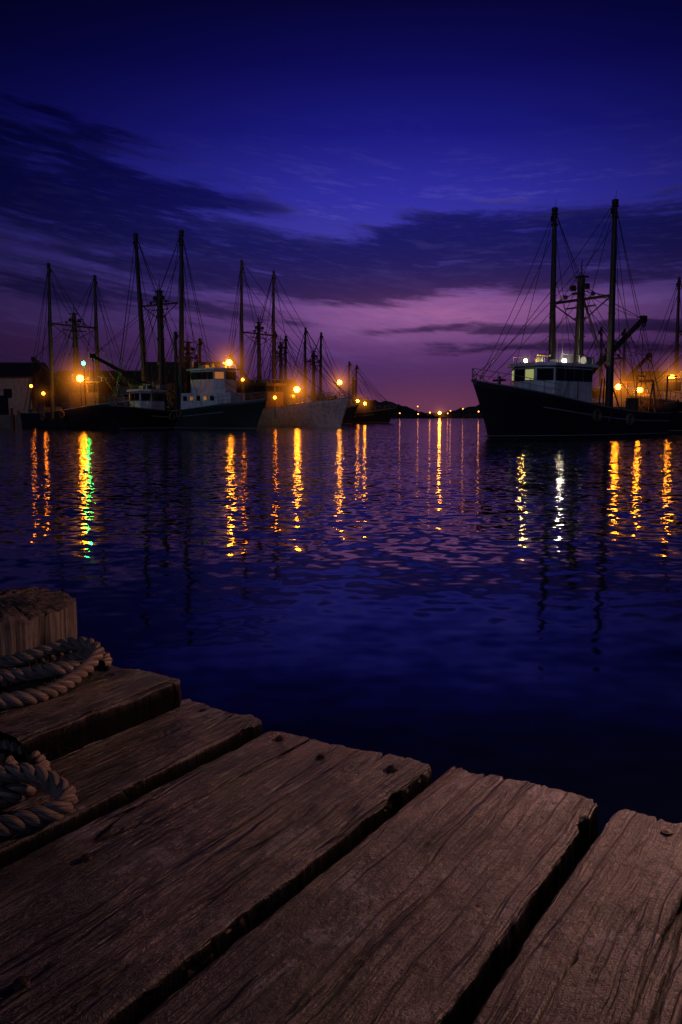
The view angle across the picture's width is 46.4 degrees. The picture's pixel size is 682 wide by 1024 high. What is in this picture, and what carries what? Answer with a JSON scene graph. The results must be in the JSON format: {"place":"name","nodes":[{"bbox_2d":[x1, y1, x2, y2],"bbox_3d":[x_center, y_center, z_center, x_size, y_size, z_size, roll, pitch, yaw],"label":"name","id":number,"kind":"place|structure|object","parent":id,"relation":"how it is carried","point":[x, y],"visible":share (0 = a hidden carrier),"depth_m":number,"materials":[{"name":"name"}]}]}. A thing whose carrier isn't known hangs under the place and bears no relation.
{"place":"outdoors","nodes":[
{"label":"outdoors","id":0,"kind":"place"},
{"bbox_2d":[0,408,21,425],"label":"quay","id":1,"kind":"structure","parent":0,"point":[11,419],"depth_m":106.29,"materials":[{"name":"concrete"}]},
{"bbox_2d":[236,380,294,405],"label":"harbor warehouse","id":2,"kind":"structure","parent":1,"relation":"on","point":[290,385],"depth_m":116.89,"materials":[{"name":"brown paint"}]},
{"bbox_2d":[0,362,49,414],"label":"harbor warehouse","id":3,"kind":"structure","parent":0,"point":[14,379],"depth_m":107.08,"materials":[{"name":"grey"}]},
{"bbox_2d":[0,389,11,414],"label":"windows and door","id":4,"kind":"structure","parent":3,"relation":"in","point":[4,409],"depth_m":106.95,"materials":[{"name":"black glass"}]},
{"bbox_2d":[47,371,139,408],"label":"harbor warehouse","id":5,"kind":"structure","parent":0,"point":[90,374],"depth_m":113.01,"materials":[{"name":"brown paint"}]},
{"bbox_2d":[60,393,128,401],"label":"windows and door","id":6,"kind":"structure","parent":5,"relation":"in","point":[64,395],"depth_m":112.79,"materials":[{"name":"black glass"}]},
{"bbox_2d":[137,362,220,407],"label":"harbor warehouse","id":7,"kind":"structure","parent":0,"point":[151,367],"depth_m":110.00,"materials":[{"name":"brown paint"}]},
{"bbox_2d":[0,418,681,862],"bbox_3d":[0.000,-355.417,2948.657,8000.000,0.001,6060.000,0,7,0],"label":"water","id":8,"kind":"structure","parent":0,"point":[440,596],"depth_m":6.90,"materials":[{"name":"blue liquid"}]},
{"bbox_2d":[0,586,77,654],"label":"dock piling","id":9,"kind":"object","parent":8,"relation":"in","point":[30,616],"visible":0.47,"depth_m":2.07,"materials":[{"name":"brown wood"}]},
{"bbox_2d":[0,665,681,1023],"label":"wooden dock","id":10,"kind":"object","parent":9,"relation":"attached to","point":[192,862],"visible":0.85,"depth_m":0.94,"materials":[{"name":"brown wood"}]},
{"bbox_2d":[0,636,111,837],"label":"mooring rope","id":11,"kind":"object","parent":10,"relation":"attached to","point":[72,661],"visible":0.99,"depth_m":1.35,"materials":[{"name":"beige fabric"}]},
{"bbox_2d":[20,263,130,428],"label":"fishing trawler","id":12,"kind":"object","parent":8,"relation":"on","point":[88,415],"visible":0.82,"depth_m":86.14,"materials":[{"name":"black paint"}]},
{"bbox_2d":[77,374,82,404],"bbox_3d":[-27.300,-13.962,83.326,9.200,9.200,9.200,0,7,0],"label":"deck floodlight","id":13,"kind":"object","parent":12,"relation":"on","point":[79,378],"visible":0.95,"depth_m":83.19,"materials":[{"name":"paint"}]},
{"bbox_2d":[82,361,85,404],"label":"deck floodlight","id":14,"kind":"object","parent":12,"relation":"on","point":[83,362],"visible":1,"depth_m":83.03,"materials":[{"name":"paint"}]},
{"bbox_2d":[69,385,112,391],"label":"window panes","id":15,"kind":"structure","parent":12,"relation":"in","point":[90,387],"depth_m":85.35,"materials":[{"name":"brown glass"}]},
{"bbox_2d":[69,385,113,392],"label":"window frames","id":16,"kind":"structure","parent":12,"relation":"in","point":[69,385],"depth_m":85.55,"materials":[{"name":"paint"}]},
{"bbox_2d":[90,228,211,429],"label":"fishing trawler","id":17,"kind":"object","parent":8,"relation":"on","point":[145,409],"visible":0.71,"depth_m":81.92,"materials":[{"name":"black paint"}]},
{"bbox_2d":[129,393,162,400],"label":"window frames","id":18,"kind":"structure","parent":17,"relation":"in","point":[130,393],"depth_m":81.25,"materials":[{"name":"paint"}]},
{"bbox_2d":[130,394,163,400],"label":"window panes","id":19,"kind":"structure","parent":17,"relation":"in","point":[143,396],"depth_m":81.06,"materials":[{"name":"black glass"}]},
{"bbox_2d":[155,331,266,429],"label":"fishing trawler","id":20,"kind":"object","parent":8,"relation":"on","point":[211,399],"visible":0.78,"depth_m":80.69,"materials":[{"name":"green paint"}]},
{"bbox_2d":[183,371,236,400],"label":"window frames","id":21,"kind":"structure","parent":20,"relation":"in","point":[210,371],"depth_m":81.12,"materials":[{"name":"paint"}]},
{"bbox_2d":[184,372,236,400],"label":"window panes","id":22,"kind":"structure","parent":20,"relation":"in","point":[204,374],"depth_m":81.04,"materials":[{"name":"black glass"}]},
{"bbox_2d":[226,359,231,367],"bbox_3d":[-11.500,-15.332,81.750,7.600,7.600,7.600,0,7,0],"label":"deck floodlight","id":23,"kind":"object","parent":20,"relation":"on","point":[229,362],"visible":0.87,"depth_m":81.58,"materials":[{"name":"paint"}]},
{"bbox_2d":[224,260,350,426],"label":"fishing trawler","id":24,"kind":"object","parent":8,"relation":"on","point":[327,413],"visible":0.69,"depth_m":103.14,"materials":[{"name":"white paint"}]},
{"bbox_2d":[254,386,283,391],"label":"window panes","id":25,"kind":"structure","parent":24,"relation":"in","point":[270,388],"depth_m":104.60,"materials":[{"name":"brown glass"}]},
{"bbox_2d":[259,386,283,391],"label":"window frames","id":26,"kind":"structure","parent":24,"relation":"in","point":[259,386],"depth_m":104.34,"materials":[{"name":"paint"}]},
{"bbox_2d":[256,331,323,404],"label":"fishing trawler","id":27,"kind":"object","parent":8,"relation":"on","point":[292,398],"visible":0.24,"depth_m":117.34,"materials":[{"name":"black paint"}]},
{"bbox_2d":[289,395,300,399],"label":"window panes","id":28,"kind":"structure","parent":27,"relation":"in","point":[293,396],"depth_m":116.29,"materials":[{"name":"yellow glass"}]},
{"bbox_2d":[294,386,299,391],"bbox_3d":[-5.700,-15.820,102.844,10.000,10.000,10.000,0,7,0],"label":"deck floodlight","id":29,"kind":"object","parent":27,"relation":"on","point":[296,388],"visible":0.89,"depth_m":102.62,"materials":[{"name":"paint"}]},
{"bbox_2d":[290,327,358,424],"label":"fishing trawler","id":30,"kind":"object","parent":8,"relation":"on","point":[349,414],"visible":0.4,"depth_m":127.41,"materials":[{"name":"black paint"}]},
{"bbox_2d":[331,361,396,422],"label":"fishing trawler","id":31,"kind":"object","parent":8,"relation":"on","point":[383,415],"visible":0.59,"depth_m":149.24,"materials":[{"name":"black paint"}]},
{"bbox_2d":[355,402,373,406],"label":"window frames","id":32,"kind":"structure","parent":31,"relation":"in","point":[355,402],"depth_m":149.61,"materials":[{"name":"paint"}]},
{"bbox_2d":[471,190,670,437],"bbox_3d":[15.378,-12.943,53.471,18.564,16.851,5.665,-5,9,-37],"label":"fishing trawler","id":33,"kind":"object","parent":8,"relation":"on","point":[540,397],"visible":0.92,"depth_m":51.80,"materials":[{"name":"blue paint"}]},
{"bbox_2d":[512,368,592,381],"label":"window frames","id":34,"kind":"structure","parent":33,"relation":"in","point":[529,368],"depth_m":51.14,"materials":[{"name":"paint"}]},
{"bbox_2d":[515,369,591,380],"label":"window panes","id":35,"kind":"structure","parent":33,"relation":"in","point":[543,374],"depth_m":51.19,"materials":[{"name":"black glass"}]},
{"bbox_2d":[616,383,620,406],"bbox_3d":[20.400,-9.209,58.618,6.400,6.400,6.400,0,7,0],"label":"deck floodlight","id":36,"kind":"object","parent":33,"relation":"on","point":[618,386],"visible":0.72,"depth_m":58.53,"materials":[{"name":"paint"}]},
{"bbox_2d":[586,324,661,406],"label":"fishing trawler","id":37,"kind":"object","parent":8,"relation":"on","point":[622,395],"visible":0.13,"depth_m":78.72,"materials":[{"name":"green paint"}]},
{"bbox_2d":[592,391,633,397],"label":"window panes","id":38,"kind":"structure","parent":37,"relation":"in","point":[620,395],"depth_m":78.38,"materials":[{"name":"brown glass"}]},
{"bbox_2d":[594,390,633,397],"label":"window frames","id":39,"kind":"structure","parent":37,"relation":"in","point":[595,390],"depth_m":78.21,"materials":[{"name":"paint"}]},
{"bbox_2d":[628,276,681,431],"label":"fishing trawler","id":40,"kind":"object","parent":8,"relation":"on","point":[675,423],"visible":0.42,"depth_m":68.47,"materials":[{"name":"black paint"}]},
{"bbox_2d":[660,382,679,390],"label":"window panes","id":41,"kind":"structure","parent":40,"relation":"in","point":[678,383],"depth_m":68.75,"materials":[{"name":"brown glass"}]},
{"bbox_2d":[659,382,680,391],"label":"window frames","id":42,"kind":"structure","parent":40,"relation":"in","point":[664,382],"depth_m":68.66,"materials":[{"name":"paint"}]},
{"bbox_2d":[635,375,678,411],"bbox_3d":[24.355,-8.540,61.172,3.200,3.958,2.017,-1,7,-10],"label":"fishing boat","id":43,"kind":"object","parent":8,"relation":"on","point":[668,406],"visible":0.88,"depth_m":60.60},
{"bbox_2d":[0,0,681,412],"label":"sky","id":44,"kind":"structure","parent":0,"point":[399,168],"materials":[{"name":"blue"}]},
{"bbox_2d":[350,400,443,417],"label":"hills","id":45,"kind":"structure","parent":0,"point":[405,412],"depth_m":405.44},
{"bbox_2d":[434,404,482,417],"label":"hills","id":46,"kind":"structure","parent":0,"point":[469,412],"depth_m":437.72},
{"bbox_2d":[625,371,679,397],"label":"harbor warehouse","id":47,"kind":"structure","parent":0,"point":[657,374],"depth_m":109.19,"materials":[{"name":"brown"}]}
]}

